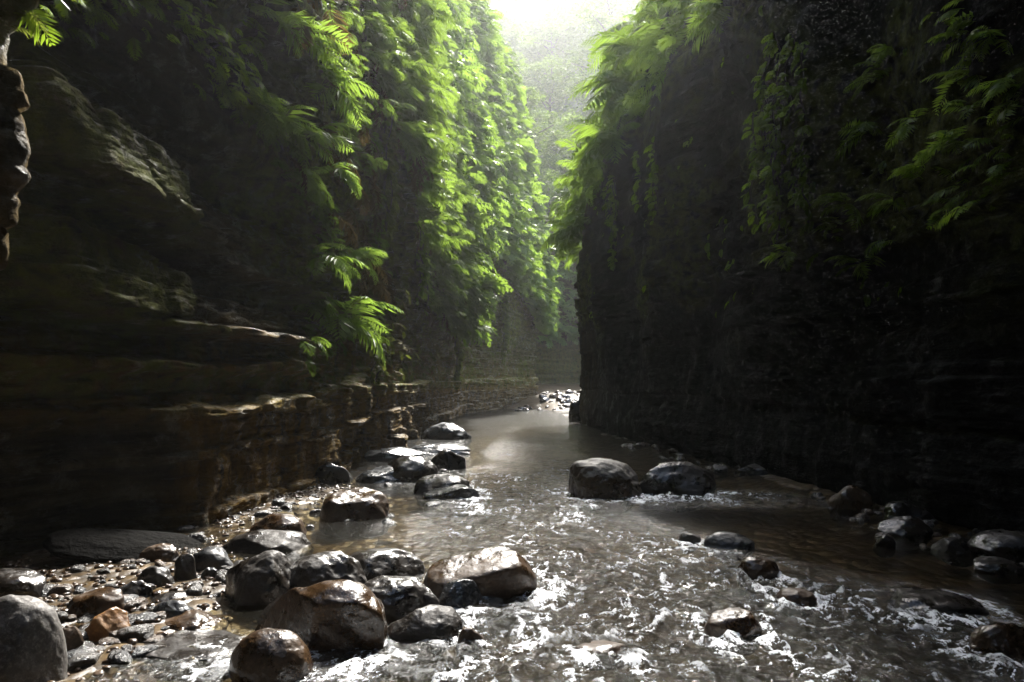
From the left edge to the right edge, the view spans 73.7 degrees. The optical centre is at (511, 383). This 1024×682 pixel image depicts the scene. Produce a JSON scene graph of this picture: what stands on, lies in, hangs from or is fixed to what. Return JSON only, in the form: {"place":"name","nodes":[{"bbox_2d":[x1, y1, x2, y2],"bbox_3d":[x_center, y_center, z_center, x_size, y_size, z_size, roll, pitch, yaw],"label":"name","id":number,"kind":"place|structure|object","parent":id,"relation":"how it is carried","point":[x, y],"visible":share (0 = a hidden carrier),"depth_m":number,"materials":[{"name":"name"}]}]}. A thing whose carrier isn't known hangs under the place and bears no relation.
{"place":"outdoors","nodes":[
{"label":"outdoors","id":0,"kind":"place"},
{"bbox_2d":[1,483,362,681],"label":"gravel","id":1,"kind":"structure","parent":0,"point":[96,579],"depth_m":4.83,"materials":[{"name":"gravel"}]},
{"bbox_2d":[0,0,538,557],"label":"cliff","id":2,"kind":"structure","parent":0,"point":[158,278],"depth_m":6.74,"materials":[{"name":"stone"}]},
{"bbox_2d":[16,0,285,139],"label":"fern foliage","id":3,"kind":"object","parent":2,"relation":"on","point":[97,11],"visible":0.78,"depth_m":6.83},
{"bbox_2d":[230,94,289,145],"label":"fern plant","id":4,"kind":"object","parent":2,"relation":"on","point":[250,116],"visible":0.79,"depth_m":8.03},
{"bbox_2d":[253,0,301,57],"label":"fern plant","id":5,"kind":"object","parent":2,"relation":"on","point":[288,28],"visible":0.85,"depth_m":8.41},
{"bbox_2d":[256,105,322,169],"bbox_3d":[-2.786,-3.169,8.759,0.773,0.608,1.115,0,0,0],"label":"fern plant","id":6,"kind":"object","parent":2,"relation":"on","point":[292,120],"visible":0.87,"depth_m":8.75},
{"bbox_2d":[270,9,351,66],"bbox_3d":[-2.567,-4.469,8.787,0.884,0.594,1.455,0,0,0],"label":"fern plant","id":7,"kind":"object","parent":2,"relation":"on","point":[331,45],"visible":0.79,"depth_m":9.04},
{"bbox_2d":[291,167,333,215],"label":"fern plant","id":8,"kind":"object","parent":2,"relation":"on","point":[311,191],"visible":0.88,"depth_m":9.20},
{"bbox_2d":[243,0,392,375],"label":"fern foliage","id":9,"kind":"object","parent":2,"relation":"on","point":[354,17],"visible":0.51,"depth_m":10.42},
{"bbox_2d":[291,299,349,334],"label":"fern plant","id":10,"kind":"object","parent":2,"relation":"on","point":[312,308],"visible":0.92,"depth_m":9.94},
{"bbox_2d":[301,122,359,163],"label":"fern plant","id":11,"kind":"object","parent":2,"relation":"on","point":[326,138],"visible":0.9,"depth_m":9.47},
{"bbox_2d":[305,243,369,293],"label":"fern plant","id":12,"kind":"object","parent":2,"relation":"on","point":[337,260],"visible":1,"depth_m":9.79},
{"bbox_2d":[317,162,361,199],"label":"fern plant","id":13,"kind":"object","parent":2,"relation":"on","point":[349,178],"visible":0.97,"depth_m":10.12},
{"bbox_2d":[302,67,377,131],"bbox_3d":[-2.424,-4.066,9.796,0.787,0.746,1.351,0,0,12],"label":"fern plant","id":14,"kind":"object","parent":2,"relation":"on","point":[346,109],"visible":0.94,"depth_m":9.77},
{"bbox_2d":[317,296,404,366],"bbox_3d":[-2.266,-0.775,10.575,1.257,1.058,1.528,0,0,0],"label":"fern plant","id":15,"kind":"object","parent":2,"relation":"on","point":[363,328],"visible":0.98,"depth_m":10.58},
{"bbox_2d":[346,246,387,285],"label":"fern plant","id":16,"kind":"object","parent":2,"relation":"on","point":[361,253],"visible":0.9,"depth_m":11.24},
{"bbox_2d":[280,0,466,342],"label":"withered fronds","id":17,"kind":"object","parent":2,"relation":"hanging from","point":[381,288],"visible":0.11,"depth_m":11.83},
{"bbox_2d":[369,336,394,383],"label":"hanging vine","id":18,"kind":"object","parent":2,"relation":"hanging from","point":[380,366],"visible":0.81,"depth_m":12.32,"materials":[{"name":"green plant"}]},
{"bbox_2d":[382,112,403,242],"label":"hanging vine","id":19,"kind":"object","parent":2,"relation":"hanging from","point":[388,134],"visible":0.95,"depth_m":12.83,"materials":[{"name":"green plant"}]},
{"bbox_2d":[267,128,537,388],"bbox_3d":[-2.031,-10.655,27.839,5.885,21.848,44.377,0,0,3],"label":"moss growth","id":20,"kind":"object","parent":2,"relation":"on","point":[399,306],"visible":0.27,"depth_m":16.83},
{"bbox_2d":[358,0,485,339],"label":"fern foliage","id":21,"kind":"object","parent":2,"relation":"on","point":[409,57],"visible":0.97,"depth_m":15.53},
{"bbox_2d":[415,231,433,304],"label":"hanging vine","id":22,"kind":"object","parent":2,"relation":"hanging from","point":[424,245],"visible":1,"depth_m":15.32,"materials":[{"name":"green plant"}]},
{"bbox_2d":[430,0,562,347],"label":"fern foliage","id":23,"kind":"object","parent":2,"relation":"on","point":[498,168],"visible":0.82,"depth_m":34.29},
{"bbox_2d":[500,284,511,364],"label":"hanging vine","id":24,"kind":"object","parent":2,"relation":"hanging from","point":[505,317],"visible":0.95,"depth_m":35.63,"materials":[{"name":"green plant"}]},
{"bbox_2d":[0,383,1023,681],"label":"river bed","id":25,"kind":"object","parent":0,"point":[946,573],"visible":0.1,"depth_m":6.73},
{"bbox_2d":[0,568,46,597],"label":"boulder","id":26,"kind":"object","parent":25,"relation":"on","point":[22,581],"visible":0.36,"depth_m":4.43,"materials":[{"name":"stone"}]},
{"bbox_2d":[0,594,67,681],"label":"boulder","id":27,"kind":"object","parent":25,"relation":"on","point":[33,646],"visible":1,"depth_m":3.10,"materials":[{"name":"grey stone"}]},
{"bbox_2d":[66,587,123,617],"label":"boulder","id":28,"kind":"object","parent":25,"relation":"on","point":[96,602],"visible":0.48,"depth_m":4.10,"materials":[{"name":"brown stone"}]},
{"bbox_2d":[85,607,130,641],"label":"boulder","id":29,"kind":"object","parent":25,"relation":"on","point":[104,624],"visible":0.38,"depth_m":3.66,"materials":[{"name":"orange stone"}]},
{"bbox_2d":[42,528,204,562],"bbox_3d":[-3.122,1.364,5.660,0.550,0.240,1.300,9,-7,42],"label":"rock slab","id":30,"kind":"object","parent":25,"relation":"on","point":[95,545],"visible":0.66,"depth_m":5.39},
{"bbox_2d":[116,624,153,641],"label":"stone","id":31,"kind":"object","parent":25,"relation":"on","point":[141,632],"visible":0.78,"depth_m":3.63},
{"bbox_2d":[136,566,174,585],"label":"boulder","id":32,"kind":"object","parent":25,"relation":"on","point":[158,576],"visible":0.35,"depth_m":4.63,"materials":[{"name":"stone"}]},
{"bbox_2d":[139,543,178,562],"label":"boulder","id":33,"kind":"object","parent":25,"relation":"on","point":[165,552],"visible":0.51,"depth_m":5.36,"materials":[{"name":"brown stone"}]},
{"bbox_2d":[152,600,193,617],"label":"boulder","id":34,"kind":"object","parent":25,"relation":"on","point":[172,608],"visible":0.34,"depth_m":4.01,"materials":[{"name":"stone"}]},
{"bbox_2d":[174,553,196,579],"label":"boulder","id":35,"kind":"object","parent":25,"relation":"on","point":[184,567],"visible":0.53,"depth_m":4.84,"materials":[{"name":"stone"}]},
{"bbox_2d":[144,630,241,661],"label":"boulder","id":36,"kind":"object","parent":25,"relation":"on","point":[177,646],"visible":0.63,"depth_m":3.62,"materials":[{"name":"stone"}]},
{"bbox_2d":[165,609,228,630],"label":"boulder","id":37,"kind":"object","parent":25,"relation":"on","point":[193,620],"visible":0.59,"depth_m":3.93,"materials":[{"name":"brown stone"}]},
{"bbox_2d":[193,546,232,571],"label":"boulder","id":38,"kind":"object","parent":25,"relation":"on","point":[216,557],"visible":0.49,"depth_m":5.10,"materials":[{"name":"stone"}]},
{"bbox_2d":[225,550,293,618],"bbox_3d":[-1.650,1.385,4.484,0.538,0.578,0.389,0,0,0],"label":"boulder","id":39,"kind":"object","parent":25,"relation":"on","point":[262,581],"visible":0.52,"depth_m":4.35,"materials":[{"name":"stone"}]},
{"bbox_2d":[221,529,313,562],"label":"boulder","id":40,"kind":"object","parent":25,"relation":"on","point":[260,541],"visible":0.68,"depth_m":5.70,"materials":[{"name":"stone"}]},
{"bbox_2d":[229,628,312,681],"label":"boulder","id":41,"kind":"object","parent":25,"relation":"on","point":[271,655],"visible":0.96,"depth_m":3.20,"materials":[{"name":"brown stone"}]},
{"bbox_2d":[249,513,306,534],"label":"boulder","id":42,"kind":"object","parent":25,"relation":"on","point":[281,521],"visible":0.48,"depth_m":6.29,"materials":[{"name":"brown stone"}]},
{"bbox_2d":[255,579,387,671],"bbox_3d":[-1.054,1.381,3.718,0.781,0.645,0.459,0,0,-11],"label":"boulder","id":43,"kind":"object","parent":25,"relation":"on","point":[334,615],"visible":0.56,"depth_m":3.55,"materials":[{"name":"brown stone"}]},
{"bbox_2d":[291,551,366,587],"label":"boulder","id":44,"kind":"object","parent":25,"relation":"on","point":[312,569],"visible":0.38,"depth_m":4.49,"materials":[{"name":"stone"}]},
{"bbox_2d":[315,462,352,484],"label":"boulder","id":45,"kind":"object","parent":25,"relation":"on","point":[327,473],"visible":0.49,"depth_m":9.61,"materials":[{"name":"stone"}]},
{"bbox_2d":[318,487,388,537],"bbox_3d":[-1.662,1.387,7.193,0.748,0.541,0.543,0,0,0],"label":"boulder","id":46,"kind":"object","parent":25,"relation":"on","point":[359,504],"visible":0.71,"depth_m":7.03,"materials":[{"name":"brown stone"}]},
{"bbox_2d":[355,465,409,490],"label":"boulder","id":47,"kind":"object","parent":25,"relation":"on","point":[381,475],"visible":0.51,"depth_m":9.65,"materials":[{"name":"stone"}]},
{"bbox_2d":[350,548,424,580],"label":"boulder","id":48,"kind":"object","parent":25,"relation":"on","point":[374,563],"visible":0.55,"depth_m":4.93,"materials":[{"name":"stone"}]},
{"bbox_2d":[364,447,424,466],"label":"boulder","id":49,"kind":"object","parent":25,"relation":"on","point":[385,455],"visible":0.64,"depth_m":12.27,"materials":[{"name":"stone"}]},
{"bbox_2d":[364,575,439,642],"bbox_3d":[-0.751,1.395,4.231,0.614,0.396,0.440,0,0,0],"label":"boulder","id":50,"kind":"object","parent":25,"relation":"on","point":[400,597],"visible":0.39,"depth_m":4.10,"materials":[{"name":"stone"}]},
{"bbox_2d":[388,456,438,491],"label":"boulder","id":51,"kind":"object","parent":25,"relation":"on","point":[409,469],"visible":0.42,"depth_m":9.76,"materials":[{"name":"stone"}]},
{"bbox_2d":[387,605,463,647],"bbox_3d":[-0.480,1.399,3.837,0.437,0.308,0.317,0,0,0],"label":"boulder","id":52,"kind":"object","parent":25,"relation":"on","point":[439,622],"visible":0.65,"depth_m":3.73,"materials":[{"name":"stone"}]},
{"bbox_2d":[410,443,470,460],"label":"boulder","id":53,"kind":"object","parent":25,"relation":"on","point":[436,449],"visible":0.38,"depth_m":13.48,"materials":[{"name":"stone"}]},
{"bbox_2d":[414,473,469,506],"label":"boulder","id":54,"kind":"object","parent":25,"relation":"on","point":[424,484],"visible":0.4,"depth_m":8.62,"materials":[{"name":"stone"}]},
{"bbox_2d":[421,422,471,445],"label":"boulder","id":55,"kind":"object","parent":25,"relation":"on","point":[444,431],"visible":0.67,"depth_m":17.09,"materials":[{"name":"stone"}]},
{"bbox_2d":[431,450,465,475],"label":"boulder","id":56,"kind":"object","parent":25,"relation":"on","point":[448,460],"visible":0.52,"depth_m":11.10,"materials":[{"name":"stone"}]},
{"bbox_2d":[423,484,478,509],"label":"boulder","id":57,"kind":"object","parent":25,"relation":"on","point":[451,492],"visible":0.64,"depth_m":8.21,"materials":[{"name":"stone"}]},
{"bbox_2d":[438,579,481,607],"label":"boulder","id":58,"kind":"object","parent":25,"relation":"on","point":[460,593],"visible":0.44,"depth_m":4.29,"materials":[{"name":"stone"}]},
{"bbox_2d":[423,546,536,597],"bbox_3d":[-0.211,1.388,4.631,0.764,0.517,0.545,0,0,0],"label":"boulder","id":59,"kind":"object","parent":25,"relation":"on","point":[498,571],"visible":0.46,"depth_m":4.48,"materials":[{"name":"brown stone"}]},
{"bbox_2d":[568,458,641,512],"bbox_3d":[1.169,1.369,8.563,0.916,0.863,0.665,0,0,0],"label":"boulder","id":60,"kind":"object","parent":25,"relation":"on","point":[601,478],"visible":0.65,"depth_m":8.32,"materials":[{"name":"grey stone"}]},
{"bbox_2d":[639,461,715,511],"bbox_3d":[2.096,1.375,8.786,1.023,0.757,0.709,0,0,14],"label":"boulder","id":61,"kind":"object","parent":25,"relation":"on","point":[684,478],"visible":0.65,"depth_m":8.53,"materials":[{"name":"stone"}]},
{"bbox_2d":[703,532,755,559],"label":"boulder","id":62,"kind":"object","parent":25,"relation":"on","point":[727,541],"visible":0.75,"depth_m":5.79,"materials":[{"name":"stone"}]},
{"bbox_2d":[704,607,761,637],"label":"boulder","id":63,"kind":"object","parent":25,"relation":"on","point":[742,622],"visible":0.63,"depth_m":3.75,"materials":[{"name":"brown stone"}]},
{"bbox_2d":[738,555,779,578],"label":"boulder","id":64,"kind":"object","parent":25,"relation":"on","point":[753,567],"visible":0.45,"depth_m":4.92,"materials":[{"name":"brown stone"}]},
{"bbox_2d":[777,587,816,606],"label":"boulder","id":65,"kind":"object","parent":25,"relation":"on","point":[802,596],"visible":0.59,"depth_m":4.31,"materials":[{"name":"brown stone"}]},
{"bbox_2d":[827,485,873,521],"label":"boulder","id":66,"kind":"object","parent":25,"relation":"on","point":[852,498],"visible":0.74,"depth_m":7.60,"materials":[{"name":"grey stone"}]},
{"bbox_2d":[877,516,933,550],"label":"boulder","id":67,"kind":"object","parent":25,"relation":"on","point":[913,528],"visible":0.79,"depth_m":6.26,"materials":[{"name":"stone"}]},
{"bbox_2d":[882,501,934,520],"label":"boulder","id":68,"kind":"object","parent":25,"relation":"on","point":[892,509],"visible":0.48,"depth_m":6.97,"materials":[{"name":"stone"}]},
{"bbox_2d":[891,587,988,615],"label":"boulder","id":69,"kind":"object","parent":25,"relation":"on","point":[917,598],"visible":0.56,"depth_m":4.14,"materials":[{"name":"stone"}]},
{"bbox_2d":[930,536,975,566],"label":"boulder","id":70,"kind":"object","parent":25,"relation":"on","point":[951,545],"visible":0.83,"depth_m":5.64,"materials":[{"name":"stone"}]},
{"bbox_2d":[967,529,1023,562],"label":"boulder","id":71,"kind":"object","parent":25,"relation":"on","point":[1006,543],"visible":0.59,"depth_m":5.43,"materials":[{"name":"stone"}]},
{"bbox_2d":[969,622,1023,659],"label":"boulder","id":72,"kind":"object","parent":25,"relation":"on","point":[1007,640],"visible":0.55,"depth_m":3.47,"materials":[{"name":"brown stone"}]},
{"bbox_2d":[973,556,1023,584],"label":"boulder","id":73,"kind":"object","parent":25,"relation":"on","point":[996,567],"visible":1,"depth_m":5.02,"materials":[{"name":"stone"}]},
{"bbox_2d":[35,408,1023,681],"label":"stream water","id":74,"kind":"structure","parent":0,"point":[649,598],"depth_m":4.21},
{"bbox_2d":[530,216,580,384],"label":"cliff","id":75,"kind":"structure","parent":0,"point":[557,363],"depth_m":56.65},
{"bbox_2d":[535,215,581,348],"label":"fern foliage","id":76,"kind":"object","parent":75,"relation":"on","point":[572,332],"visible":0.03,"depth_m":56.39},
{"bbox_2d":[520,24,598,214],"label":"hillside","id":77,"kind":"structure","parent":0,"point":[573,105],"depth_m":110.73,"materials":[{"name":"plant"}]},
{"bbox_2d":[487,0,544,31],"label":"tree","id":78,"kind":"object","parent":77,"relation":"on","point":[510,9],"visible":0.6,"depth_m":142.71,"materials":[{"name":"green plant"}]},
{"bbox_2d":[499,22,539,80],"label":"tree","id":79,"kind":"object","parent":77,"relation":"on","point":[512,35],"visible":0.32,"depth_m":111.50,"materials":[{"name":"green plant"}]},
{"bbox_2d":[508,55,558,140],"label":"tree","id":80,"kind":"object","parent":77,"relation":"on","point":[532,99],"visible":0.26,"depth_m":68.53,"materials":[{"name":"green plant"}]},
{"bbox_2d":[521,53,577,124],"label":"tree","id":81,"kind":"object","parent":77,"relation":"on","point":[554,94],"visible":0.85,"depth_m":94.51,"materials":[{"name":"green plant"}]},
{"bbox_2d":[519,17,585,72],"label":"tree","id":82,"kind":"object","parent":77,"relation":"on","point":[560,39],"visible":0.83,"depth_m":112.61,"materials":[{"name":"green plant"}]},
{"bbox_2d":[537,168,571,215],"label":"tree","id":83,"kind":"object","parent":77,"relation":"on","point":[554,191],"visible":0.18,"depth_m":62.82,"materials":[{"name":"green plant"}]},
{"bbox_2d":[521,0,589,57],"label":"tree","id":84,"kind":"object","parent":77,"relation":"on","point":[559,13],"visible":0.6,"depth_m":124.49,"materials":[{"name":"green plant"}]},
{"bbox_2d":[535,127,580,214],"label":"tree","id":85,"kind":"object","parent":77,"relation":"on","point":[554,136],"visible":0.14,"depth_m":69.94,"materials":[{"name":"green plant"}]},
{"bbox_2d":[537,112,584,188],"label":"tree","id":86,"kind":"object","parent":77,"relation":"on","point":[551,164],"visible":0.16,"depth_m":68.09,"materials":[{"name":"green plant"}]},
{"bbox_2d":[491,8,631,213],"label":"forest","id":87,"kind":"object","parent":77,"relation":"on","point":[584,37],"visible":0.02,"depth_m":112.41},
{"bbox_2d":[559,0,631,85],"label":"tree","id":88,"kind":"object","parent":77,"relation":"on","point":[597,17],"visible":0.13,"depth_m":95.57,"materials":[{"name":"green plant"}]},
{"bbox_2d":[577,0,643,69],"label":"tree","id":89,"kind":"object","parent":77,"relation":"on","point":[620,6],"visible":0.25,"depth_m":107.70,"materials":[{"name":"green plant"}]},
{"bbox_2d":[574,0,1023,530],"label":"cliff","id":90,"kind":"structure","parent":0,"point":[819,374],"depth_m":9.04,"materials":[{"name":"stone"}]},
{"bbox_2d":[538,212,589,259],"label":"fern plant","id":91,"kind":"object","parent":90,"relation":"on","point":[565,234],"visible":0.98,"depth_m":23.57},
{"bbox_2d":[566,117,630,174],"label":"fern plant","id":92,"kind":"object","parent":90,"relation":"on","point":[603,141],"visible":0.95,"depth_m":18.64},
{"bbox_2d":[567,61,646,127],"bbox_3d":[2.651,-7.956,19.125,2.135,1.828,2.957,0,0,0],"label":"fern plant","id":93,"kind":"object","parent":90,"relation":"on","point":[609,76],"visible":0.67,"depth_m":18.64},
{"bbox_2d":[600,175,618,270],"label":"hanging vine","id":94,"kind":"object","parent":90,"relation":"hanging from","point":[612,223],"visible":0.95,"depth_m":18.34,"materials":[{"name":"green plant"}]},
{"bbox_2d":[582,28,647,124],"bbox_3d":[2.937,-8.675,19.178,2.042,2.020,2.816,0,0,0],"label":"fern plant","id":95,"kind":"object","parent":90,"relation":"on","point":[607,53],"visible":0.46,"depth_m":19.07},
{"bbox_2d":[535,0,715,269],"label":"fern foliage","id":96,"kind":"object","parent":90,"relation":"on","point":[644,12],"visible":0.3,"depth_m":18.39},
{"bbox_2d":[631,142,658,224],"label":"hanging vine","id":97,"kind":"object","parent":90,"relation":"hanging from","point":[652,179],"visible":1,"depth_m":14.08,"materials":[{"name":"green plant"}]},
{"bbox_2d":[629,17,680,85],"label":"fern plant","id":98,"kind":"object","parent":90,"relation":"on","point":[648,51],"visible":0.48,"depth_m":15.66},
{"bbox_2d":[685,0,730,54],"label":"fern plant","id":99,"kind":"object","parent":90,"relation":"on","point":[714,17],"visible":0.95,"depth_m":11.37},
{"bbox_2d":[585,0,906,317],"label":"moss growth","id":100,"kind":"object","parent":90,"relation":"on","point":[810,225],"visible":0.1,"depth_m":9.48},
{"bbox_2d":[739,100,786,242],"bbox_3d":[3.508,-2.918,9.491,0.513,2.018,0.746,0,0,0],"label":"hanging vine","id":101,"kind":"object","parent":90,"relation":"hanging from","point":[773,192],"visible":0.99,"depth_m":9.45,"materials":[{"name":"green plant"}]},
{"bbox_2d":[750,28,811,157],"bbox_3d":[3.576,-3.988,9.247,0.368,1.644,1.313,0,0,-11],"label":"hanging vine","id":102,"kind":"object","parent":90,"relation":"hanging from","point":[787,89],"visible":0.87,"depth_m":9.05,"materials":[{"name":"green plant"}]},
{"bbox_2d":[765,146,811,235],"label":"hanging vine","id":103,"kind":"object","parent":90,"relation":"hanging from","point":[801,199],"visible":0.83,"depth_m":9.11,"materials":[{"name":"green plant"}]},
{"bbox_2d":[803,192,863,230],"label":"fern plant","id":104,"kind":"object","parent":90,"relation":"on","point":[837,195],"visible":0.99,"depth_m":8.63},
{"bbox_2d":[824,255,885,279],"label":"fern plant","id":105,"kind":"object","parent":90,"relation":"on","point":[853,260],"visible":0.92,"depth_m":8.65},
{"bbox_2d":[835,119,880,160],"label":"fern plant","id":106,"kind":"object","parent":90,"relation":"on","point":[859,124],"visible":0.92,"depth_m":8.56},
{"bbox_2d":[885,108,928,149],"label":"fern plant","id":107,"kind":"object","parent":90,"relation":"on","point":[901,131],"visible":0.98,"depth_m":7.25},
{"bbox_2d":[806,0,1023,270],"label":"fern foliage","id":108,"kind":"object","parent":90,"relation":"on","point":[958,21],"visible":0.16,"depth_m":6.38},
{"bbox_2d":[887,149,954,180],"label":"fern plant","id":109,"kind":"object","parent":90,"relation":"on","point":[905,170],"visible":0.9,"depth_m":7.06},
{"bbox_2d":[913,125,967,169],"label":"fern plant","id":110,"kind":"object","parent":90,"relation":"on","point":[942,136],"visible":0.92,"depth_m":6.62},
{"bbox_2d":[920,52,986,115],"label":"fern plant","id":111,"kind":"object","parent":90,"relation":"on","point":[953,75],"visible":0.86,"depth_m":6.50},
{"bbox_2d":[960,25,1013,67],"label":"fern plant","id":112,"kind":"object","parent":90,"relation":"on","point":[974,35],"visible":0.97,"depth_m":6.12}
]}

